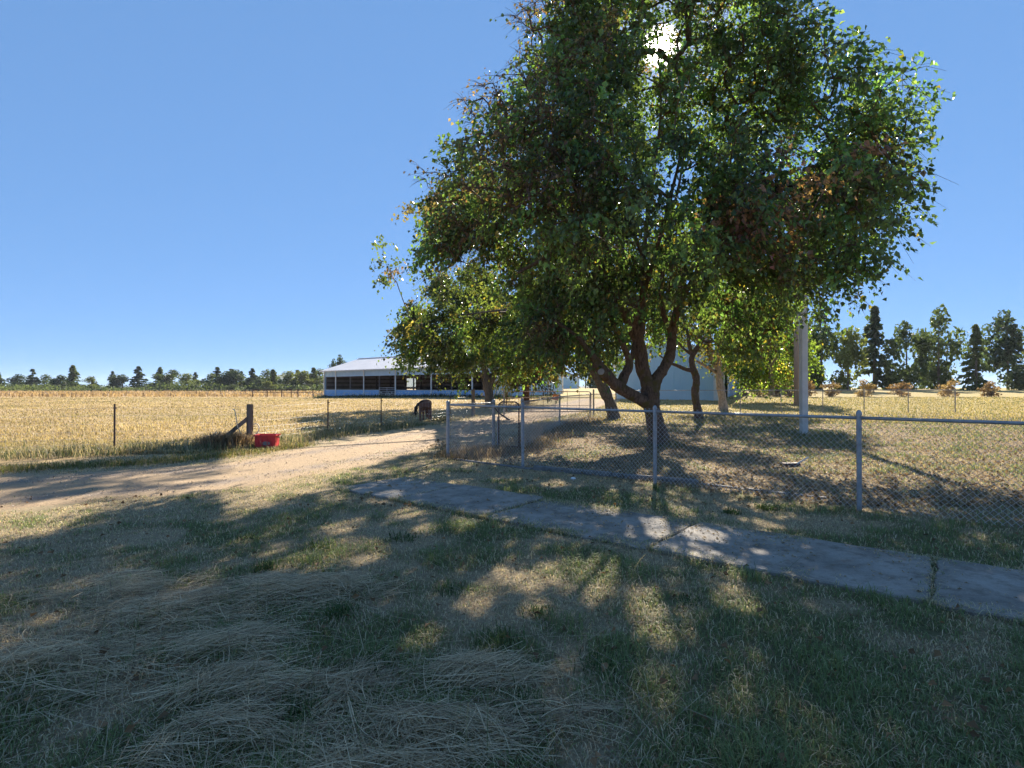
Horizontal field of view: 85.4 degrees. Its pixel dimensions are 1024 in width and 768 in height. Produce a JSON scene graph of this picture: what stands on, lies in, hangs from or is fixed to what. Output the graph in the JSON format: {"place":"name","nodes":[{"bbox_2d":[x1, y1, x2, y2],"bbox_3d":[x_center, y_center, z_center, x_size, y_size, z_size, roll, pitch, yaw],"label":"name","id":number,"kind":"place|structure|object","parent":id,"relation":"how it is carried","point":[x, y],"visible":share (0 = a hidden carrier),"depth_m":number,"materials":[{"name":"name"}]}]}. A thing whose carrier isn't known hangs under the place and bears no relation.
{"place":"outdoors","nodes":[
{"label":"outdoors","id":0,"kind":"place"},
{"bbox_2d":[0,390,323,396],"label":"tall dry grass","id":1,"kind":"structure","parent":0,"point":[92,393],"depth_m":101.35,"materials":[{"name":"beige plant"}]},
{"bbox_2d":[0,390,567,453],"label":"field grass","id":2,"kind":"structure","parent":0,"point":[6,438],"depth_m":27.89,"materials":[{"name":"beige plant"}]},
{"bbox_2d":[0,399,621,509],"bbox_3d":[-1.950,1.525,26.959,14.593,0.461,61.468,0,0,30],"label":"driveway","id":3,"kind":"structure","parent":0,"point":[151,481],"depth_m":9.97,"materials":[{"name":"beige gravel"}]},
{"bbox_2d":[100,374,588,387],"bbox_3d":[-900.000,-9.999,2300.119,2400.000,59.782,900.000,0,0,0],"label":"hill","id":4,"kind":"structure","parent":0,"point":[410,383],"depth_m":2079.16,"materials":[{"name":"green plant"}]},
{"bbox_2d":[0,388,1023,767],"bbox_3d":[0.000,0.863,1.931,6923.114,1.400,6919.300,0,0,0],"label":"ground","id":5,"kind":"structure","parent":0,"point":[568,604],"depth_m":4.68,"materials":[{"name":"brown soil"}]},
{"bbox_2d":[0,373,7,386],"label":"conifer tree","id":6,"kind":"object","parent":5,"relation":"on","point":[2,380],"visible":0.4,"depth_m":232.75,"materials":[{"name":"green plant"}]},
{"bbox_2d":[6,374,35,390],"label":"broadleaf tree","id":7,"kind":"object","parent":5,"relation":"on","point":[17,379],"visible":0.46,"depth_m":234.90,"materials":[{"name":"green plant"}]},
{"bbox_2d":[23,369,39,390],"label":"conifer tree","id":8,"kind":"object","parent":5,"relation":"on","point":[31,381],"visible":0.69,"depth_m":231.48,"materials":[{"name":"green plant"}]},
{"bbox_2d":[35,374,51,387],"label":"broadleaf tree","id":9,"kind":"object","parent":5,"relation":"on","point":[45,380],"visible":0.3,"depth_m":236.01,"materials":[{"name":"green plant"}]},
{"bbox_2d":[50,375,78,389],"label":"broadleaf tree","id":10,"kind":"object","parent":5,"relation":"on","point":[61,379],"visible":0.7,"depth_m":229.24,"materials":[{"name":"green plant"}]},
{"bbox_2d":[61,365,83,387],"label":"conifer tree","id":11,"kind":"object","parent":5,"relation":"on","point":[73,374],"visible":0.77,"depth_m":235.54,"materials":[{"name":"green plant"}]},
{"bbox_2d":[82,376,99,390],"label":"broadleaf tree","id":12,"kind":"object","parent":5,"relation":"on","point":[89,380],"visible":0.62,"depth_m":227.62,"materials":[{"name":"green plant"}]},
{"bbox_2d":[107,371,114,387],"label":"conifer tree","id":13,"kind":"object","parent":5,"relation":"on","point":[111,374],"visible":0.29,"depth_m":235.59,"materials":[{"name":"green plant"}]},
{"bbox_2d":[106,374,129,389],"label":"broadleaf tree","id":14,"kind":"object","parent":5,"relation":"on","point":[119,380],"visible":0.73,"depth_m":227.87,"materials":[{"name":"green plant"}]},
{"bbox_2d":[129,366,147,387],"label":"conifer tree","id":15,"kind":"object","parent":5,"relation":"on","point":[138,377],"visible":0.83,"depth_m":233.45,"materials":[{"name":"green plant"}]},
{"bbox_2d":[140,374,169,390],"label":"broadleaf tree","id":16,"kind":"object","parent":5,"relation":"on","point":[155,376],"visible":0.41,"depth_m":229.26,"materials":[{"name":"green plant"}]},
{"bbox_2d":[153,367,162,381],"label":"conifer tree","id":17,"kind":"object","parent":5,"relation":"on","point":[160,370],"visible":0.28,"depth_m":237.59,"materials":[{"name":"green plant"}]},
{"bbox_2d":[0,441,317,473],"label":"verge grass","id":18,"kind":"structure","parent":5,"relation":"on","point":[165,459],"depth_m":11.46,"materials":[{"name":"green plant"}]},
{"bbox_2d":[0,380,323,391],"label":"brush","id":19,"kind":"object","parent":5,"relation":"on","point":[48,387],"visible":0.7,"depth_m":217.64,"materials":[{"name":"green plant"}]},
{"bbox_2d":[156,369,184,390],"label":"broadleaf tree","id":20,"kind":"object","parent":5,"relation":"on","point":[171,375],"visible":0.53,"depth_m":229.13,"materials":[{"name":"green plant"}]},
{"bbox_2d":[175,373,200,390],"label":"broadleaf tree","id":21,"kind":"object","parent":5,"relation":"on","point":[186,377],"visible":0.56,"depth_m":224.75,"materials":[{"name":"green plant"}]},
{"bbox_2d":[191,372,198,390],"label":"conifer tree","id":22,"kind":"object","parent":5,"relation":"on","point":[195,375],"visible":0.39,"depth_m":235.77,"materials":[{"name":"green plant"}]},
{"bbox_2d":[126,389,279,393],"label":"wire fence","id":23,"kind":"object","parent":5,"relation":"on","point":[220,391],"visible":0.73,"depth_m":103.15,"materials":[{"name":"metal"}]},
{"bbox_2d":[199,373,223,390],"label":"broadleaf tree","id":24,"kind":"object","parent":5,"relation":"on","point":[212,376],"visible":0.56,"depth_m":226.54,"materials":[{"name":"green plant"}]},
{"bbox_2d":[213,367,221,384],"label":"conifer tree","id":25,"kind":"object","parent":5,"relation":"on","point":[217,371],"visible":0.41,"depth_m":234.58,"materials":[{"name":"green plant"}]},
{"bbox_2d":[185,429,260,450],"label":"dead weeds","id":26,"kind":"object","parent":5,"relation":"on","point":[236,438],"visible":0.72,"depth_m":13.96,"materials":[{"name":"beige plant"}]},
{"bbox_2d":[232,409,259,437],"bbox_3d":[-6.865,1.012,14.295,0.671,0.756,0.166,0,0,-13],"label":"garden hose","id":27,"kind":"object","parent":26,"relation":"on","point":[238,427],"visible":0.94,"depth_m":14.24,"materials":[{"name":"rubber"}]},
{"bbox_2d":[216,371,241,390],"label":"broadleaf tree","id":28,"kind":"object","parent":5,"relation":"on","point":[223,376],"visible":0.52,"depth_m":227.58,"materials":[{"name":"green plant"}]},
{"bbox_2d":[222,384,239,390],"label":"broadleaf tree","id":29,"kind":"object","parent":5,"relation":"on","point":[232,386],"visible":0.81,"depth_m":212.52,"materials":[{"name":"green plant"}]},
{"bbox_2d":[217,369,248,389],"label":"broadleaf tree","id":30,"kind":"object","parent":5,"relation":"on","point":[236,374],"visible":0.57,"depth_m":229.11,"materials":[{"name":"green plant"}]},
{"bbox_2d":[0,415,468,460],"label":"grass verge","id":31,"kind":"structure","parent":5,"relation":"on","point":[351,429],"depth_m":13.62,"materials":[{"name":"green plant"}]},
{"bbox_2d":[0,389,474,452],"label":"field fence","id":32,"kind":"object","parent":5,"relation":"on","point":[248,420],"visible":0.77,"depth_m":14.43,"materials":[{"name":"metal"}]},
{"bbox_2d":[244,368,257,389],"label":"conifer tree","id":33,"kind":"object","parent":5,"relation":"on","point":[252,374],"visible":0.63,"depth_m":227.40,"materials":[{"name":"green plant"}]},
{"bbox_2d":[248,385,260,391],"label":"broadleaf tree","id":34,"kind":"object","parent":5,"relation":"on","point":[254,387],"visible":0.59,"depth_m":214.26,"materials":[{"name":"green plant"}]},
{"bbox_2d":[249,379,265,388],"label":"broadleaf tree","id":35,"kind":"object","parent":5,"relation":"on","point":[259,382],"visible":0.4,"depth_m":220.84,"materials":[{"name":"green plant"}]},
{"bbox_2d":[245,369,282,386],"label":"broadleaf tree","id":36,"kind":"object","parent":5,"relation":"on","point":[267,372],"visible":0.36,"depth_m":229.12,"materials":[{"name":"green plant"}]},
{"bbox_2d":[253,434,280,448],"bbox_3d":[-6.240,1.464,14.140,0.608,0.363,0.408,0,0,-6],"label":"feed tub","id":37,"kind":"object","parent":5,"relation":"on","point":[270,440],"visible":0.88,"depth_m":13.97,"materials":[{"name":"red plastic"}]},
{"bbox_2d":[259,381,277,390],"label":"broadleaf tree","id":38,"kind":"object","parent":5,"relation":"on","point":[268,384],"visible":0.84,"depth_m":214.40,"materials":[{"name":"green plant"}]},
{"bbox_2d":[263,369,283,390],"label":"conifer tree","id":39,"kind":"object","parent":5,"relation":"on","point":[273,378],"visible":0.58,"depth_m":224.55,"materials":[{"name":"green plant"}]},
{"bbox_2d":[252,389,312,396],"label":"rail fence","id":40,"kind":"object","parent":5,"relation":"on","point":[281,392],"visible":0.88,"depth_m":90.83,"materials":[{"name":"metal"}]},
{"bbox_2d":[280,370,294,390],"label":"broadleaf tree","id":41,"kind":"object","parent":5,"relation":"on","point":[287,377],"visible":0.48,"depth_m":233.86,"materials":[{"name":"green plant"}]},
{"bbox_2d":[288,370,300,388],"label":"conifer tree","id":42,"kind":"object","parent":5,"relation":"on","point":[294,380],"visible":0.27,"depth_m":229.35,"materials":[{"name":"green plant"}]},
{"bbox_2d":[293,370,318,390],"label":"broadleaf tree","id":43,"kind":"object","parent":5,"relation":"on","point":[304,378],"visible":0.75,"depth_m":223.31,"materials":[{"name":"green plant"}]},
{"bbox_2d":[307,367,322,390],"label":"conifer tree","id":44,"kind":"object","parent":5,"relation":"on","point":[313,373],"visible":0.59,"depth_m":229.73,"materials":[{"name":"green plant"}]},
{"bbox_2d":[309,368,323,389],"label":"broadleaf tree","id":45,"kind":"object","parent":5,"relation":"on","point":[320,379],"visible":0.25,"depth_m":232.32,"materials":[{"name":"green plant"}]},
{"bbox_2d":[334,354,346,365],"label":"conifer tree","id":46,"kind":"object","parent":5,"relation":"on","point":[340,361],"visible":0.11,"depth_m":129.97,"materials":[{"name":"green plant"}]},
{"bbox_2d":[215,391,494,434],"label":"weeds","id":47,"kind":"object","parent":5,"relation":"on","point":[376,394],"visible":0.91,"depth_m":65.28,"materials":[{"name":"green plant"}]},
{"bbox_2d":[410,399,431,420],"bbox_3d":[-4.066,1.230,26.253,0.884,1.014,1.993,0,0,15],"label":"horse","id":48,"kind":"object","parent":5,"relation":"on","point":[422,405],"visible":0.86,"depth_m":25.79},
{"bbox_2d":[313,392,551,398],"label":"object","id":49,"kind":"object","parent":5,"relation":"on","point":[420,395],"visible":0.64,"depth_m":70.33,"materials":[{"name":"green plant"}]},
{"bbox_2d":[319,350,566,396],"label":"horse barn","id":50,"kind":"structure","parent":5,"relation":"on","point":[358,376],"depth_m":84.13,"materials":[{"name":"white metal"}]},
{"bbox_2d":[374,262,522,404],"bbox_3d":[-3.804,-3.491,41.180,12.070,11.176,8.715,0,0,0],"label":"twin stem tree","id":51,"kind":"object","parent":5,"relation":"on","point":[488,389],"visible":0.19,"depth_m":40.19,"materials":[{"name":"green plant"}]},
{"bbox_2d":[0,520,899,767],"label":"straw","id":52,"kind":"object","parent":5,"relation":"on","point":[434,727],"visible":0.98,"depth_m":2.84,"materials":[{"name":"beige plant"}]},
{"bbox_2d":[451,399,494,449],"bbox_3d":[-0.908,1.154,13.153,0.092,1.570,1.737,0,0,33],"label":"chain link fence","id":53,"kind":"object","parent":5,"relation":"on","point":[492,420],"visible":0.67,"depth_m":13.37,"materials":[{"name":"metal"}]},
{"bbox_2d":[494,401,519,446],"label":"walk gate","id":54,"kind":"structure","parent":53,"relation":"attached to","point":[498,421],"depth_m":13.73,"materials":[{"name":"metal"}]},
{"bbox_2d":[453,458,532,469],"bbox_3d":[-0.435,1.648,11.254,2.195,0.100,0.100,0,-1,42],"label":"landscape timber","id":55,"kind":"object","parent":5,"relation":"on","point":[514,466],"visible":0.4,"depth_m":11.05,"materials":[{"name":"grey wood"}]},
{"bbox_2d":[369,170,651,419],"bbox_3d":[-0.084,-4.577,28.557,14.035,13.083,9.000,0,0,0],"label":"leaning tree","id":56,"kind":"object","parent":5,"relation":"on","point":[454,349],"visible":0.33,"depth_m":26.99,"materials":[{"name":"green plant"}]},
{"bbox_2d":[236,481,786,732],"bbox_3d":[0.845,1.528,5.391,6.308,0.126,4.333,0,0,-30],"label":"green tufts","id":57,"kind":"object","parent":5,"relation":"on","point":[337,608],"visible":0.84,"depth_m":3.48,"materials":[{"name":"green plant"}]},
{"bbox_2d":[0,491,1022,767],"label":"fallen leaves","id":58,"kind":"object","parent":5,"relation":"on","point":[664,681],"visible":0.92,"depth_m":3.15,"materials":[{"name":"brown plant"}]},
{"bbox_2d":[419,415,613,460],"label":"dry weeds","id":59,"kind":"object","parent":5,"relation":"on","point":[501,449],"visible":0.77,"depth_m":14.16,"materials":[{"name":"beige plant"}]},
{"bbox_2d":[476,282,566,404],"bbox_3d":[0.790,-3.785,45.646,7.711,11.574,8.937,0,0,0],"label":"tree","id":60,"kind":"object","parent":5,"relation":"on","point":[526,394],"visible":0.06,"depth_m":43.92,"materials":[{"name":"green plant"}]},
{"bbox_2d":[503,389,593,414],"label":"farm gate","id":61,"kind":"structure","parent":5,"relation":"on","point":[567,405],"depth_m":30.84,"materials":[{"name":"metal"}]},
{"bbox_2d":[520,392,616,445],"bbox_3d":[2.663,1.187,22.673,0.948,1.632,18.855,0,0,18],"label":"chain link fence","id":62,"kind":"object","parent":5,"relation":"on","point":[559,404],"visible":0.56,"depth_m":19.41,"materials":[{"name":"metal"}]},
{"bbox_2d":[563,372,580,388],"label":"gabled shed","id":63,"kind":"structure","parent":5,"relation":"on","point":[567,383],"depth_m":107.73,"materials":[{"name":"white"}]},
{"bbox_2d":[563,378,576,388],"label":"door","id":64,"kind":"structure","parent":63,"relation":"in","point":[567,383],"depth_m":107.78,"materials":[{"name":"blue"}]},
{"bbox_2d":[533,465,611,476],"bbox_3d":[1.075,1.585,10.079,1.546,0.100,0.100,0,0,32],"label":"landscape timber","id":65,"kind":"object","parent":5,"relation":"on","point":[556,469],"visible":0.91,"depth_m":10.02,"materials":[{"name":"grey wood"}]},
{"bbox_2d":[575,362,596,387],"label":"broadleaf tree","id":66,"kind":"object","parent":5,"relation":"on","point":[591,384],"visible":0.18,"depth_m":134.00,"materials":[{"name":"green plant"}]},
{"bbox_2d":[605,347,623,376],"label":"broadleaf tree","id":67,"kind":"object","parent":5,"relation":"on","point":[622,354],"visible":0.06,"depth_m":149.70,"materials":[{"name":"green plant"}]},
{"bbox_2d":[612,473,698,483],"bbox_3d":[2.380,1.592,9.294,1.429,0.100,0.100,0,0,30],"label":"landscape timber","id":68,"kind":"object","parent":5,"relation":"on","point":[671,479],"visible":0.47,"depth_m":9.24,"materials":[{"name":"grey wood"}]},
{"bbox_2d":[613,336,739,400],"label":"metal shed","id":69,"kind":"structure","parent":5,"relation":"on","point":[675,378],"depth_m":53.62,"materials":[{"name":"grey metal"}]},
{"bbox_2d":[728,369,732,396],"bbox_3d":[25.174,0.017,63.903,0.090,3.900,7.397,0,0,26],"label":"sliding door","id":70,"kind":"structure","parent":69,"relation":"in","point":[730,393],"depth_m":63.58,"materials":[{"name":"blue"}]},
{"bbox_2d":[402,0,958,446],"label":"maple tree","id":71,"kind":"object","parent":5,"relation":"on","point":[735,212],"visible":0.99,"depth_m":12.26,"materials":[{"name":"green plant"}]},
{"bbox_2d":[354,416,1023,506],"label":"leaf litter","id":72,"kind":"object","parent":5,"relation":"on","point":[961,502],"visible":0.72,"depth_m":10.12,"materials":[{"name":"brown plant"}]},
{"bbox_2d":[635,228,817,418],"bbox_3d":[9.391,-2.921,26.641,9.311,9.591,8.297,0,0,29],"label":"crooked tree","id":73,"kind":"object","parent":5,"relation":"on","point":[743,351],"visible":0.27,"depth_m":26.19,"materials":[{"name":"green plant"}]},
{"bbox_2d":[676,273,784,410],"bbox_3d":[13.853,-2.733,35.819,7.402,9.385,7.367,0,0,-10],"label":"pale barked tree","id":74,"kind":"object","parent":5,"relation":"on","point":[717,365],"visible":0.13,"depth_m":35.82,"materials":[{"name":"green plant"}]},
{"bbox_2d":[446,400,1023,527],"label":"chain link fence","id":75,"kind":"object","parent":5,"relation":"on","point":[859,417],"visible":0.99,"depth_m":7.67,"materials":[{"name":"metal"}]},
{"bbox_2d":[736,384,761,395],"bbox_3d":[27.235,0.585,63.862,2.868,1.778,1.917,0,0,39],"label":"dry bush","id":76,"kind":"object","parent":5,"relation":"on","point":[746,393],"visible":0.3,"depth_m":63.95,"materials":[{"name":"brown plant"}]},
{"bbox_2d":[750,380,767,396],"bbox_3d":[27.504,0.507,61.875,2.246,2.004,2.128,0,0,-25],"label":"dry bush","id":77,"kind":"object","parent":5,"relation":"on","point":[759,394],"visible":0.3,"depth_m":61.88,"materials":[{"name":"brown plant"}]},
{"bbox_2d":[701,483,826,498],"bbox_3d":[3.715,1.634,8.329,1.808,0.100,0.100,0,-1,41],"label":"landscape timber","id":78,"kind":"object","parent":5,"relation":"on","point":[719,485],"visible":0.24,"depth_m":8.33,"materials":[{"name":"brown wood"}]},
{"bbox_2d":[713,312,832,402],"bbox_3d":[22.048,-2.650,47.708,8.629,9.214,9.255,0,0,-34],"label":"yellow green tree","id":79,"kind":"object","parent":5,"relation":"on","point":[781,373],"visible":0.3,"depth_m":46.89,"materials":[{"name":"green plant"}]},
{"bbox_2d":[775,383,790,395],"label":"dry bush","id":80,"kind":"object","parent":5,"relation":"on","point":[777,390],"visible":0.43,"depth_m":61.75,"materials":[{"name":"brown plant"}]},
{"bbox_2d":[618,389,955,412],"bbox_3d":[16.434,1.152,32.942,21.264,1.783,0.651,0,0,-6],"label":"chain link fence","id":81,"kind":"object","parent":5,"relation":"on","point":[740,390],"visible":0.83,"depth_m":33.03,"materials":[{"name":"metal"}]},
{"bbox_2d":[782,379,793,396],"bbox_3d":[30.883,0.351,61.339,2.672,2.356,1.730,0,0,0],"label":"dry bush","id":82,"kind":"object","parent":5,"relation":"on","point":[787,392],"visible":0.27,"depth_m":61.15,"materials":[{"name":"brown plant"}]},
{"bbox_2d":[781,457,808,466],"bbox_3d":[5.591,1.532,10.951,0.524,0.204,0.142,0,0,-8],"label":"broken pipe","id":83,"kind":"object","parent":5,"relation":"on","point":[790,464],"visible":0.7,"depth_m":10.88,"materials":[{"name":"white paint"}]},
{"bbox_2d":[794,284,798,405],"bbox_3d":[22.050,-2.822,42.998,1.900,9.800,0.445,0,0,0],"label":"utility pole","id":84,"kind":"object","parent":5,"relation":"on","point":[796,367],"visible":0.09,"depth_m":42.86,"materials":[{"name":"brown wood"}]},
{"bbox_2d":[799,258,809,433],"bbox_3d":[9.620,-1.107,18.308,0.340,6.160,0.340,0,0,0],"label":"steel post","id":85,"kind":"object","parent":5,"relation":"on","point":[803,370],"visible":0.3,"depth_m":18.21,"materials":[{"name":"grey metal"}]},
{"bbox_2d":[808,380,816,396],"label":"dry bush","id":86,"kind":"object","parent":5,"relation":"on","point":[810,387],"visible":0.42,"depth_m":60.71,"materials":[{"name":"brown plant"}]},
{"bbox_2d":[808,301,845,389],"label":"broadleaf tree","id":87,"kind":"object","parent":5,"relation":"on","point":[821,335],"visible":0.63,"depth_m":88.32,"materials":[{"name":"green plant"}]},
{"bbox_2d":[820,382,841,396],"bbox_3d":[35.762,0.584,62.059,2.954,1.853,1.767,0,0,-26],"label":"dry bush","id":88,"kind":"object","parent":5,"relation":"on","point":[831,386],"visible":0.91,"depth_m":61.94,"materials":[{"name":"brown plant"}]},
{"bbox_2d":[827,325,868,390],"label":"broadleaf tree","id":89,"kind":"object","parent":5,"relation":"on","point":[848,354],"visible":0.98,"depth_m":83.55,"materials":[{"name":"green plant"}]},
{"bbox_2d":[853,379,877,396],"bbox_3d":[39.439,0.449,62.006,2.553,2.121,1.972,0,0,0],"label":"dry bush","id":90,"kind":"object","parent":5,"relation":"on","point":[868,387],"visible":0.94,"depth_m":61.74,"materials":[{"name":"brown plant"}]},
{"bbox_2d":[854,305,895,388],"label":"conifer tree","id":91,"kind":"object","parent":5,"relation":"on","point":[873,328],"visible":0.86,"depth_m":94.64,"materials":[{"name":"green plant"}]},
{"bbox_2d":[885,381,913,396],"bbox_3d":[43.219,0.589,61.861,2.406,1.840,2.103,0,0,0],"label":"dry bush","id":92,"kind":"object","parent":5,"relation":"on","point":[897,385],"visible":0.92,"depth_m":61.84,"materials":[{"name":"brown plant"}]},
{"bbox_2d":[880,320,935,389],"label":"broadleaf tree","id":93,"kind":"object","parent":5,"relation":"on","point":[907,374],"visible":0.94,"depth_m":88.89,"materials":[{"name":"green plant"}]},
{"bbox_2d":[908,303,971,388],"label":"broadleaf tree","id":94,"kind":"object","parent":5,"relation":"on","point":[941,372],"visible":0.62,"depth_m":95.88,"materials":[{"name":"green plant"}]},
{"bbox_2d":[936,378,960,396],"bbox_3d":[48.732,0.443,61.978,2.284,2.132,2.359,0,-1,43],"label":"dry bush","id":95,"kind":"object","parent":5,"relation":"on","point":[944,388],"visible":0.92,"depth_m":61.70,"materials":[{"name":"brown plant"}]},
{"bbox_2d":[956,324,995,389],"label":"conifer tree","id":96,"kind":"object","parent":5,"relation":"on","point":[973,362],"visible":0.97,"depth_m":87.83,"materials":[{"name":"green plant"}]},
{"bbox_2d":[977,381,1002,396],"bbox_3d":[53.547,0.553,62.168,2.158,1.916,1.873,0,0,0],"label":"dry bush","id":97,"kind":"object","parent":5,"relation":"on","point":[990,392],"visible":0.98,"depth_m":61.92,"materials":[{"name":"brown plant"}]},
{"bbox_2d":[979,309,1023,389],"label":"broadleaf tree","id":98,"kind":"object","parent":5,"relation":"on","point":[1005,357],"visible":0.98,"depth_m":91.27,"materials":[{"name":"green plant"}]},
{"bbox_2d":[0,0,1023,387],"label":"sky","id":99,"kind":"structure","parent":0,"point":[187,186],"materials":[{"name":"blue"}]},
{"bbox_2d":[489,403,825,447],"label":"grass tufts","id":100,"kind":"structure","parent":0,"point":[664,446],"depth_m":17.93,"materials":[{"name":"plant"}]},
{"bbox_2d":[336,476,1023,624],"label":"joint grass","id":101,"kind":"structure","parent":0,"point":[932,561],"depth_m":5.67,"materials":[{"name":"green plant"}]},
{"bbox_2d":[339,477,1023,623],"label":"concrete path","id":102,"kind":"structure","parent":0,"point":[984,585],"depth_m":5.16,"materials":[{"name":"grey concrete"}]},
{"bbox_2d":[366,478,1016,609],"bbox_3d":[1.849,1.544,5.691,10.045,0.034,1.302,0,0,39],"label":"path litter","id":103,"kind":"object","parent":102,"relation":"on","point":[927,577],"visible":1,"depth_m":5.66,"materials":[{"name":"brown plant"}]},
{"bbox_2d":[524,416,1023,473],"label":"yard grass","id":104,"kind":"structure","parent":0,"point":[945,431],"depth_m":14.90,"materials":[{"name":"plant"}]},
{"bbox_2d":[532,396,1023,423],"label":"pasture grass","id":105,"kind":"structure","parent":0,"point":[944,414],"depth_m":37.86,"materials":[{"name":"beige plant"}]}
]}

